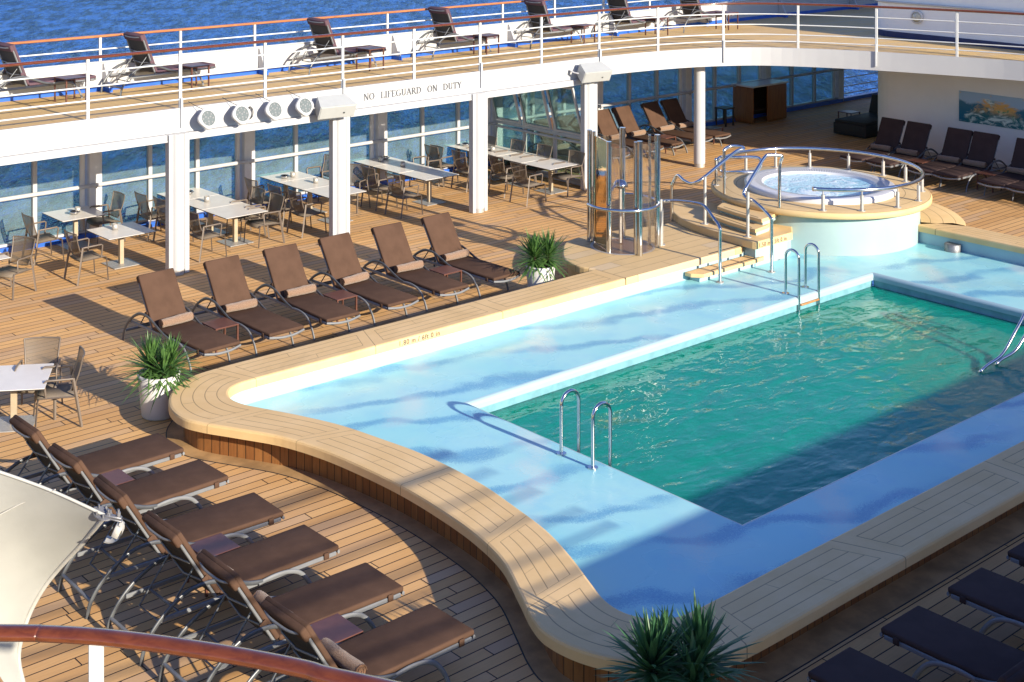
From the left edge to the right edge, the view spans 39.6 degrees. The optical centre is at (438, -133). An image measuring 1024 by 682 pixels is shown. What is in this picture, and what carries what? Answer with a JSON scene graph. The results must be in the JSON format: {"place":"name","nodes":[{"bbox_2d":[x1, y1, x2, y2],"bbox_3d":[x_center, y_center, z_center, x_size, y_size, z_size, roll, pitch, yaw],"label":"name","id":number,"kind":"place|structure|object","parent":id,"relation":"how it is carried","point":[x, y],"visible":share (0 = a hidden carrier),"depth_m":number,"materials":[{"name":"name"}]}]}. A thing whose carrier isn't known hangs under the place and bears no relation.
{"place":"outdoors","nodes":[
{"label":"outdoors","id":0,"kind":"place"},
{"bbox_2d":[0,470,124,681],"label":"tensile canopy","id":1,"kind":"object","parent":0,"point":[46,533],"visible":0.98,"depth_m":12.12,"materials":[{"name":"fabric"}]},
{"bbox_2d":[0,624,399,681],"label":"gallery railing","id":2,"kind":"object","parent":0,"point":[96,640],"visible":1,"depth_m":6.68,"materials":[{"name":"brown wood"}]},
{"bbox_2d":[0,0,877,285],"bbox_3d":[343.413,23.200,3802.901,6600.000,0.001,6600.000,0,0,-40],"label":"sea","id":3,"kind":"structure","parent":0,"point":[24,20],"depth_m":154.74,"materials":[{"name":"liquid"}]},
{"bbox_2d":[0,97,1023,681],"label":"deck","id":4,"kind":"structure","parent":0,"point":[92,313],"depth_m":23.37,"materials":[{"name":"brown wood"}]},
{"bbox_2d":[0,235,36,299],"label":"dining chair","id":5,"kind":"object","parent":4,"relation":"on","point":[22,250],"visible":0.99,"depth_m":27.54,"materials":[{"name":"beige metal"}]},
{"bbox_2d":[0,363,53,432],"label":"dining table","id":6,"kind":"object","parent":4,"relation":"on","point":[30,377],"visible":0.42,"depth_m":20.84,"materials":[{"name":"metal"}]},
{"bbox_2d":[14,337,62,419],"bbox_3d":[-6.029,7.697,21.392,0.638,1.014,0.740,0,0,-6],"label":"dining chair","id":7,"kind":"object","parent":4,"relation":"on","point":[41,350],"visible":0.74,"depth_m":21.67,"materials":[{"name":"beige metal"}]},
{"bbox_2d":[21,212,63,265],"bbox_3d":[-8.285,7.697,29.619,0.740,1.014,0.638,0,0,-40],"label":"dining chair","id":8,"kind":"object","parent":4,"relation":"on","point":[29,224],"visible":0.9,"depth_m":29.45,"materials":[{"name":"beige metal"}]},
{"bbox_2d":[33,346,84,427],"bbox_3d":[-5.609,7.697,20.993,0.740,1.014,0.638,0,0,-18],"label":"dining chair","id":9,"kind":"object","parent":4,"relation":"on","point":[65,390],"visible":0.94,"depth_m":20.91,"materials":[{"name":"beige metal"}]},
{"bbox_2d":[43,205,107,249],"bbox_3d":[-7.883,7.850,30.801,1.060,0.700,1.020,0,0,-40],"label":"dining table","id":10,"kind":"object","parent":4,"relation":"on","point":[65,215],"visible":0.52,"depth_m":30.75,"materials":[{"name":"beige laminate"}]},
{"bbox_2d":[63,229,108,285],"bbox_3d":[-7.038,7.697,28.250,0.740,1.014,0.638,0,0,-40],"label":"dining chair","id":11,"kind":"object","parent":4,"relation":"on","point":[77,254],"visible":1,"depth_m":28.12,"materials":[{"name":"beige"}]},
{"bbox_2d":[4,415,184,493],"bbox_3d":[-4.577,7.594,18.395,2.612,1.221,0.772,0,0,-41],"label":"sun lounger","id":12,"kind":"object","parent":4,"relation":"on","point":[144,453],"visible":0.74,"depth_m":18.49,"materials":[{"name":"brown fabric"}]},
{"bbox_2d":[84,191,125,246],"bbox_3d":[-7.304,7.697,31.179,0.740,1.014,0.638,0,0,-40],"label":"dining chair","id":13,"kind":"object","parent":4,"relation":"on","point":[117,203],"visible":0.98,"depth_m":31.27,"materials":[{"name":"fabric"}]},
{"bbox_2d":[87,222,155,269],"bbox_3d":[-6.566,7.850,29.347,1.060,0.700,1.020,0,0,-40],"label":"dining table","id":14,"kind":"object","parent":4,"relation":"on","point":[125,230],"visible":0.99,"depth_m":29.30,"materials":[{"name":"metal"}]},
{"bbox_2d":[48,443,228,525],"bbox_3d":[-3.844,7.594,17.516,2.612,1.221,0.772,0,0,-42],"label":"sun lounger","id":15,"kind":"object","parent":4,"relation":"on","point":[187,481],"visible":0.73,"depth_m":17.63,"materials":[{"name":"brown fabric"}]},
{"bbox_2d":[134,191,161,240],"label":"dining chair","id":16,"kind":"object","parent":4,"relation":"on","point":[143,205],"visible":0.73,"depth_m":31.37,"materials":[{"name":"beige metal"}]},
{"bbox_2d":[118,331,204,420],"bbox_3d":[-4.191,7.567,21.235,1.448,1.259,1.211,0,0,-1],"label":"potted yucca","id":17,"kind":"object","parent":4,"relation":"on","point":[159,376],"visible":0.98,"depth_m":21.08,"materials":[{"name":"plant"}]},
{"bbox_2d":[57,474,284,618],"bbox_3d":[-3.062,7.594,16.578,2.612,1.221,0.772,0,0,-38],"label":"sun lounger","id":18,"kind":"object","parent":4,"relation":"on","point":[240,516],"visible":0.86,"depth_m":16.50,"materials":[{"name":"brown fabric"}]},
{"bbox_2d":[165,132,188,275],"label":"white column","id":19,"kind":"structure","parent":4,"relation":"on","point":[177,202],"depth_m":28.52,"materials":[{"name":"paint"}]},
{"bbox_2d":[122,268,240,372],"bbox_3d":[-4.345,7.594,23.946,0.772,1.221,2.612,0,0,-42],"label":"sun lounger","id":20,"kind":"object","parent":4,"relation":"on","point":[161,294],"visible":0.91,"depth_m":24.13,"materials":[{"name":"brown fabric"}]},
{"bbox_2d":[189,211,226,261],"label":"dining chair","id":21,"kind":"object","parent":4,"relation":"on","point":[199,233],"visible":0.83,"depth_m":29.72,"materials":[{"name":"beige metal"}]},
{"bbox_2d":[186,533,240,596],"bbox_3d":[-2.584,7.979,16.254,0.460,0.439,0.460,0,0,-40],"label":"side table","id":22,"kind":"object","parent":4,"relation":"on","point":[219,544],"visible":0.51,"depth_m":16.24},
{"bbox_2d":[189,194,242,233],"bbox_3d":[-5.111,7.850,31.850,1.060,0.700,1.020,0,0,-40],"label":"dining table","id":23,"kind":"object","parent":4,"relation":"on","point":[219,200],"visible":0.56,"depth_m":31.81,"materials":[{"name":"metal"}]},
{"bbox_2d":[106,510,339,665],"bbox_3d":[-2.320,7.594,15.689,2.612,1.221,0.772,0,0,-40],"label":"sun lounger","id":24,"kind":"object","parent":4,"relation":"on","point":[295,550],"visible":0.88,"depth_m":15.60,"materials":[{"name":"brown fabric"}]},
{"bbox_2d":[202,203,267,246],"bbox_3d":[-4.451,7.850,31.059,1.060,0.700,1.020,0,0,-40],"label":"dining table","id":25,"kind":"object","parent":4,"relation":"on","point":[233,212],"visible":1,"depth_m":31.02,"materials":[{"name":"metal"}]},
{"bbox_2d":[226,186,266,239],"bbox_3d":[-4.273,7.697,31.651,0.740,1.014,0.638,0,0,-40],"label":"dining chair","id":26,"kind":"object","parent":4,"relation":"on","point":[257,196],"visible":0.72,"depth_m":31.79,"materials":[{"name":"beige metal"}]},
{"bbox_2d":[191,255,304,355],"bbox_3d":[-3.355,7.594,24.771,0.772,1.221,2.612,0,0,-40],"label":"sun lounger","id":27,"kind":"object","parent":4,"relation":"on","point":[227,280],"visible":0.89,"depth_m":24.95,"materials":[{"name":"brown fabric"}]},
{"bbox_2d":[243,192,284,247],"bbox_3d":[-3.790,7.697,31.025,0.740,1.014,0.638,0,0,-40],"label":"dining chair","id":28,"kind":"object","parent":4,"relation":"on","point":[275,204],"visible":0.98,"depth_m":31.10,"materials":[{"name":"fabric"}]},
{"bbox_2d":[158,549,404,681],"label":"sun lounger","id":29,"kind":"object","parent":4,"relation":"on","point":[357,590],"visible":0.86,"depth_m":14.80,"materials":[{"name":"brown fabric"}]},
{"bbox_2d":[280,176,328,212],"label":"dining table","id":30,"kind":"object","parent":4,"relation":"on","point":[303,184],"visible":0.56,"depth_m":33.72,"materials":[{"name":"metal"}]},
{"bbox_2d":[251,243,360,339],"bbox_3d":[-2.421,7.594,25.551,0.772,1.221,2.612,0,0,-38],"label":"sun lounger","id":31,"kind":"object","parent":4,"relation":"on","point":[285,268],"visible":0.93,"depth_m":25.73,"materials":[{"name":"brown fabric"}]},
{"bbox_2d":[286,188,326,237],"bbox_3d":[-2.980,7.697,31.831,0.740,1.014,0.638,0,0,-40],"label":"dining chair","id":32,"kind":"object","parent":4,"relation":"on","point":[296,203],"visible":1,"depth_m":31.69,"materials":[{"name":"beige metal"}]},
{"bbox_2d":[310,613,362,642],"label":"side table","id":33,"kind":"object","parent":4,"relation":"on","point":[337,628],"visible":0.43,"depth_m":14.45,"materials":[{"name":"wood"}]},
{"bbox_2d":[329,117,349,235],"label":"white column","id":34,"kind":"structure","parent":4,"relation":"on","point":[339,175],"depth_m":31.15,"materials":[{"name":"paint"}]},
{"bbox_2d":[350,164,370,213],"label":"dining chair","id":35,"kind":"object","parent":4,"relation":"on","point":[358,179],"visible":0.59,"depth_m":34.32,"materials":[{"name":"beige metal"}]},
{"bbox_2d":[247,596,475,681],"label":"sun lounger","id":36,"kind":"object","parent":4,"relation":"on","point":[410,641],"visible":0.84,"depth_m":14.06,"materials":[{"name":"brown fabric"}]},
{"bbox_2d":[321,637,366,673],"bbox_3d":[-0.937,7.672,13.766,0.158,0.156,0.623,0,0,-40],"label":"rolled towel","id":37,"kind":"object","parent":36,"relation":"on","point":[342,658],"visible":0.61,"depth_m":13.68,"materials":[{"name":"fabric"}]},
{"bbox_2d":[308,232,418,324],"bbox_3d":[-1.449,7.594,26.362,0.772,1.221,2.612,0,0,-41],"label":"sun lounger","id":38,"kind":"object","parent":4,"relation":"on","point":[340,255],"visible":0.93,"depth_m":26.52,"materials":[{"name":"brown fabric"}]},
{"bbox_2d":[360,165,397,210],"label":"dining chair","id":39,"kind":"object","parent":4,"relation":"on","point":[375,185],"visible":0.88,"depth_m":34.10,"materials":[{"name":"beige metal"}]},
{"bbox_2d":[374,161,431,193],"bbox_3d":[-0.898,7.850,35.573,1.060,0.700,1.020,0,0,-40],"label":"dining table","id":40,"kind":"object","parent":4,"relation":"on","point":[398,169],"visible":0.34,"depth_m":35.51,"materials":[{"name":"metal"}]},
{"bbox_2d":[384,172,422,218],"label":"dining chair","id":41,"kind":"object","parent":4,"relation":"on","point":[395,187],"visible":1,"depth_m":33.40,"materials":[{"name":"beige metal"}]},
{"bbox_2d":[362,222,468,310],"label":"sun lounger","id":42,"kind":"object","parent":4,"relation":"on","point":[392,245],"visible":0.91,"depth_m":27.31,"materials":[{"name":"brown fabric"}]},
{"bbox_2d":[0,66,843,252],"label":"window wall","id":43,"kind":"structure","parent":4,"relation":"on","point":[244,145],"depth_m":36.59,"materials":[{"name":"paint"}]},
{"bbox_2d":[0,68,843,201],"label":"window handrail","id":44,"kind":"object","parent":43,"relation":"attached to","point":[95,185],"depth_m":35.37,"materials":[{"name":"metal"}]},
{"bbox_2d":[399,168,458,205],"bbox_3d":[-0.226,7.850,34.767,1.060,0.700,1.020,0,0,-40],"label":"dining table","id":45,"kind":"object","parent":4,"relation":"on","point":[428,175],"visible":1,"depth_m":34.72,"materials":[{"name":"metal"}]},
{"bbox_2d":[413,212,520,297],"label":"sun lounger","id":46,"kind":"object","parent":4,"relation":"on","point":[441,233],"visible":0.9,"depth_m":28.13,"materials":[{"name":"brown fabric"}]},
{"bbox_2d":[469,92,487,212],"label":"white column","id":47,"kind":"structure","parent":4,"relation":"on","point":[478,152],"depth_m":33.69,"materials":[{"name":"paint"}]},
{"bbox_2d":[488,154,523,197],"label":"dining chair","id":48,"kind":"object","parent":4,"relation":"on","point":[497,166],"visible":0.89,"depth_m":35.44,"materials":[{"name":"fabric"}]},
{"bbox_2d":[509,161,546,206],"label":"dining chair","id":49,"kind":"object","parent":4,"relation":"on","point":[519,172],"visible":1,"depth_m":34.61,"materials":[{"name":"fabric"}]},
{"bbox_2d":[491,87,580,185],"bbox_3d":[2.543,6.794,37.676,0.522,2.808,3.600,0,0,-40],"label":"window partition","id":50,"kind":"object","parent":4,"relation":"on","point":[555,131],"depth_m":37.43,"materials":[{"name":"white paint"}]},
{"bbox_2d":[508,228,577,286],"bbox_3d":[1.955,7.524,27.203,1.481,1.343,1.399,0,0,-40],"label":"potted yucca","id":51,"kind":"object","parent":4,"relation":"on","point":[539,269],"visible":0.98,"depth_m":27.07,"materials":[{"name":"plant"}]},
{"bbox_2d":[522,158,577,194],"bbox_3d":[2.850,7.850,35.966,1.060,0.700,1.020,0,0,-40],"label":"dining table","id":52,"kind":"object","parent":4,"relation":"on","point":[549,166],"visible":0.93,"depth_m":35.92,"materials":[{"name":"metal"}]},
{"bbox_2d":[527,117,580,173],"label":"sun lounger","id":53,"kind":"object","parent":4,"relation":"on","point":[563,153],"visible":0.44,"depth_m":39.15,"materials":[{"name":"brown fabric"}]},
{"bbox_2d":[550,150,585,196],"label":"dining chair","id":54,"kind":"object","parent":4,"relation":"on","point":[576,157],"visible":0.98,"depth_m":35.82,"materials":[{"name":"fabric"}]},
{"bbox_2d":[581,82,596,189],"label":"white column","id":55,"kind":"structure","parent":4,"relation":"on","point":[588,105],"depth_m":36.09,"materials":[{"name":"paint"}]},
{"bbox_2d":[558,114,629,164],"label":"sun lounger","id":56,"kind":"object","parent":4,"relation":"on","point":[568,122],"visible":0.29,"depth_m":39.78,"materials":[{"name":"brown fabric"}]},
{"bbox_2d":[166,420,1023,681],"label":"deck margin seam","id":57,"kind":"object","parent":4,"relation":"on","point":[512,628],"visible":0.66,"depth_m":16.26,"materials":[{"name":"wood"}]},
{"bbox_2d":[167,421,1023,681],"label":"deck margin","id":58,"kind":"object","parent":4,"relation":"on","point":[801,650],"visible":0.81,"depth_m":16.24,"materials":[{"name":"brown wood"}]},
{"bbox_2d":[168,223,1023,681],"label":"swimming pool","id":59,"kind":"structure","parent":4,"relation":"in","point":[574,553],"depth_m":19.21,"materials":[{"name":"blue tile"}]},
{"bbox_2d":[556,389,611,469],"bbox_3d":[2.008,8.252,19.427,0.455,2.056,0.738,0,0,-40],"label":"pool ladder","id":60,"kind":"object","parent":59,"relation":"attached to","point":[592,466],"visible":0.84,"depth_m":19.31,"materials":[{"name":"metal"}]},
{"bbox_2d":[489,286,1023,524],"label":"water","id":61,"kind":"structure","parent":59,"relation":"in","point":[745,425],"depth_m":22.25,"materials":[{"name":"teal liquid"}]},
{"bbox_2d":[782,243,819,310],"bbox_3d":[6.919,8.237,27.016,0.761,2.086,0.415,0,0,-40],"label":"pool ladder","id":62,"kind":"object","parent":59,"relation":"attached to","point":[785,292],"visible":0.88,"depth_m":26.91,"materials":[{"name":"metal"}]},
{"bbox_2d":[597,109,663,158],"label":"sun lounger","id":63,"kind":"object","parent":4,"relation":"on","point":[606,125],"visible":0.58,"depth_m":40.59,"materials":[{"name":"brown fabric"}]},
{"bbox_2d":[611,105,683,155],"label":"sun lounger","id":64,"kind":"object","parent":4,"relation":"on","point":[624,116],"visible":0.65,"depth_m":41.15,"materials":[{"name":"brown fabric"}]},
{"bbox_2d":[562,222,763,293],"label":"pool platform","id":65,"kind":"structure","parent":4,"relation":"on","point":[683,248],"depth_m":28.17,"materials":[{"name":"beige wood"}]},
{"bbox_2d":[586,127,662,255],"bbox_3d":[3.741,6.560,28.831,1.548,2.320,1.529,0,0,-40],"label":"shower enclosure","id":66,"kind":"object","parent":65,"relation":"on","point":[600,189],"visible":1,"depth_m":28.77,"materials":[{"name":"metal"}]},
{"bbox_2d":[663,199,723,283],"bbox_3d":[5.039,7.366,28.314,0.190,1.427,1.764,0,0,-35],"label":"stair handrail","id":67,"kind":"object","parent":65,"relation":"on","point":[714,219],"visible":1,"depth_m":27.66,"materials":[{"name":"metal"}]},
{"bbox_2d":[673,199,791,266],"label":"tub stairs","id":68,"kind":"structure","parent":65,"relation":"on","point":[730,218],"depth_m":29.55,"materials":[{"name":"beige wood"}]},
{"bbox_2d":[670,144,744,224],"bbox_3d":[5.873,6.887,30.860,1.570,1.627,1.134,0,0,-40],"label":"stair handrail","id":69,"kind":"object","parent":68,"relation":"on","point":[723,162],"visible":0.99,"depth_m":30.74,"materials":[{"name":"metal"}]},
{"bbox_2d":[742,153,783,272],"bbox_3d":[6.634,7.031,29.154,0.741,2.098,1.642,0,0,20],"label":"stair handrail","id":70,"kind":"object","parent":68,"relation":"on","point":[755,202],"visible":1,"depth_m":28.97,"materials":[{"name":"metal"}]},
{"bbox_2d":[638,101,712,152],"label":"sun lounger","id":71,"kind":"object","parent":4,"relation":"on","point":[654,115],"visible":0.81,"depth_m":41.90,"materials":[{"name":"brown fabric"}]},
{"bbox_2d":[593,590,765,681],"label":"potted yucca","id":72,"kind":"object","parent":4,"relation":"on","point":[658,645],"visible":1,"depth_m":13.24,"materials":[{"name":"plant"}]},
{"bbox_2d":[650,98,730,148],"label":"sun lounger","id":73,"kind":"object","parent":4,"relation":"on","point":[673,111],"visible":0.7,"depth_m":42.51,"materials":[{"name":"brown fabric"}]},
{"bbox_2d":[694,67,704,167],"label":"white column","id":74,"kind":"structure","parent":4,"relation":"on","point":[699,117],"depth_m":38.80,"materials":[{"name":"paint"}]},
{"bbox_2d":[731,78,788,123],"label":"bar cabinet","id":75,"kind":"object","parent":4,"relation":"on","point":[750,99],"visible":0.97,"depth_m":45.85,"materials":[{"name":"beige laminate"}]},
{"bbox_2d":[711,166,965,255],"bbox_3d":[8.707,7.605,31.927,5.440,1.190,5.577,0,0,-40],"label":"hot tub","id":76,"kind":"object","parent":4,"relation":"on","point":[842,225],"visible":0.86,"depth_m":30.12,"materials":[{"name":"white paint"}]},
{"bbox_2d":[718,147,925,211],"bbox_3d":[8.629,6.886,31.759,4.166,0.488,4.498,0,0,-40],"label":"tub railing","id":77,"kind":"object","parent":76,"relation":"on","point":[920,187],"visible":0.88,"depth_m":32.18,"materials":[{"name":"metal"}]},
{"bbox_2d":[834,94,877,137],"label":"daybed","id":78,"kind":"object","parent":4,"relation":"on","point":[864,125],"visible":0.61,"depth_m":43.40,"materials":[{"name":"wicker"}]},
{"bbox_2d":[839,117,904,171],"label":"sun lounger","id":79,"kind":"object","parent":4,"relation":"on","point":[890,131],"visible":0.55,"depth_m":39.01,"materials":[{"name":"brown fabric"}]},
{"bbox_2d":[866,121,938,177],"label":"sun lounger","id":80,"kind":"object","parent":4,"relation":"on","point":[916,136],"visible":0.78,"depth_m":38.38,"materials":[{"name":"brown fabric"}]},
{"bbox_2d":[806,647,1023,681],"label":"sun lounger","id":81,"kind":"object","parent":4,"relation":"on","point":[849,664],"visible":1,"depth_m":13.66,"materials":[{"name":"brown fabric"}]},
{"bbox_2d":[907,127,983,186],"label":"sun lounger","id":82,"kind":"object","parent":4,"relation":"on","point":[957,142],"visible":0.77,"depth_m":37.45,"materials":[{"name":"brown fabric"}]},
{"bbox_2d":[875,0,1023,169],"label":"deckhouse","id":83,"kind":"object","parent":4,"relation":"on","point":[932,100],"visible":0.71,"depth_m":39.77,"materials":[{"name":"white paint"}]},
{"bbox_2d":[959,90,1023,129],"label":"painting","id":84,"kind":"object","parent":83,"relation":"attached to","point":[993,110],"visible":1,"depth_m":38.68,"materials":[{"name":"paint"}]},
{"bbox_2d":[880,606,1023,681],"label":"sun lounger","id":85,"kind":"object","parent":4,"relation":"on","point":[935,639],"visible":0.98,"depth_m":14.15,"materials":[{"name":"brown fabric"}]},
{"bbox_2d":[932,131,1006,191],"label":"sun lounger","id":86,"kind":"object","parent":4,"relation":"on","point":[983,146],"visible":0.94,"depth_m":36.84,"materials":[{"name":"brown fabric"}]},
{"bbox_2d":[946,567,1023,633],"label":"sun lounger","id":87,"kind":"object","parent":4,"relation":"on","point":[999,597],"visible":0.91,"depth_m":15.13,"materials":[{"name":"brown fabric"}]},
{"bbox_2d":[977,138,1023,199],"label":"sun lounger","id":88,"kind":"object","parent":4,"relation":"on","point":[1002,179],"visible":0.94,"depth_m":35.62,"materials":[{"name":"brown fabric"}]},
{"bbox_2d":[0,8,1023,129],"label":"deck","id":89,"kind":"structure","parent":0,"point":[788,29],"depth_m":36.45,"materials":[{"name":"brown wood"}]},
{"bbox_2d":[0,42,96,97],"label":"sun lounger","id":90,"kind":"object","parent":89,"relation":"on","point":[8,53],"visible":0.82,"depth_m":29.41,"materials":[{"name":"brown fabric"}]},
{"bbox_2d":[100,32,215,95],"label":"sun lounger","id":91,"kind":"object","parent":89,"relation":"on","point":[136,42],"visible":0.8,"depth_m":31.18,"materials":[{"name":"brown fabric"}]},
{"bbox_2d":[288,17,386,74],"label":"sun lounger","id":92,"kind":"object","parent":89,"relation":"on","point":[319,26],"visible":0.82,"depth_m":34.18,"materials":[{"name":"brown fabric"}]},
{"bbox_2d":[0,0,877,101],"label":"bulwark","id":93,"kind":"object","parent":89,"relation":"on","point":[226,65],"visible":0.64,"depth_m":35.95,"materials":[{"name":"white paint"}]},
{"bbox_2d":[0,0,734,60],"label":"railing","id":94,"kind":"object","parent":93,"relation":"attached to","point":[254,24],"visible":0.66,"depth_m":33.86,"materials":[{"name":"brown wood"}]},
{"bbox_2d":[411,6,497,59],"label":"sun lounger","id":95,"kind":"object","parent":89,"relation":"on","point":[440,15],"visible":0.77,"depth_m":36.91,"materials":[{"name":"brown fabric"}]},
{"bbox_2d":[0,47,1023,156],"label":"gallery fascia","id":96,"kind":"structure","parent":89,"relation":"attached to","point":[37,138],"depth_m":34.23,"materials":[{"name":"white paint"}]},
{"bbox_2d":[0,135,167,165],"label":"header rail","id":97,"kind":"object","parent":96,"relation":"attached to","point":[73,151],"visible":1,"depth_m":27.28,"materials":[{"name":"white paint"}]},
{"bbox_2d":[187,114,332,138],"bbox_3d":[-3.728,5.440,29.966,3.570,0.140,0.145,0,0,-40],"label":"header rail","id":98,"kind":"object","parent":96,"relation":"attached to","point":[217,131],"visible":0.75,"depth_m":29.77,"materials":[{"name":"white paint"}]},
{"bbox_2d":[313,94,356,119],"bbox_3d":[-2.341,5.180,30.749,1.038,0.467,0.503,0,0,-32],"label":"loudspeaker","id":99,"kind":"object","parent":96,"relation":"attached to","point":[335,106],"visible":0.91,"depth_m":30.66,"materials":[{"name":"white plastic"}]},
{"bbox_2d":[350,94,471,116],"bbox_3d":[-0.619,5.440,32.561,3.550,0.140,0.145,0,0,-40],"label":"header rail","id":100,"kind":"object","parent":96,"relation":"attached to","point":[409,105],"visible":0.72,"depth_m":32.48,"materials":[{"name":"white paint"}]},
{"bbox_2d":[0,2,1023,127],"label":"gallery railing","id":101,"kind":"object","parent":96,"relation":"attached to","point":[180,99],"visible":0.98,"depth_m":33.32,"materials":[{"name":"white metal"}]},
{"bbox_2d":[483,79,582,97],"bbox_3d":[2.376,5.440,35.059,3.290,0.140,0.145,0,0,-40],"label":"header rail","id":102,"kind":"object","parent":96,"relation":"attached to","point":[531,88],"visible":0.83,"depth_m":34.97,"materials":[{"name":"white paint"}]},
{"bbox_2d":[569,62,612,82],"bbox_3d":[3.855,5.180,35.919,1.038,0.467,0.503,0,0,-32],"label":"loudspeaker","id":103,"kind":"object","parent":96,"relation":"attached to","point":[593,72],"visible":1,"depth_m":35.82,"materials":[{"name":"white plastic"}]},
{"bbox_2d":[514,0,588,48],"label":"sun lounger","id":104,"kind":"object","parent":89,"relation":"on","point":[536,7],"visible":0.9,"depth_m":39.14,"materials":[{"name":"brown fabric"}]},
{"bbox_2d":[591,0,665,39],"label":"sun lounger","id":105,"kind":"object","parent":89,"relation":"on","point":[621,14],"visible":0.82,"depth_m":41.22,"materials":[{"name":"brown fabric"}]},
{"bbox_2d":[663,0,733,32],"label":"sun lounger","id":106,"kind":"object","parent":89,"relation":"on","point":[691,10],"visible":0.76,"depth_m":42.88,"materials":[{"name":"brown fabric"}]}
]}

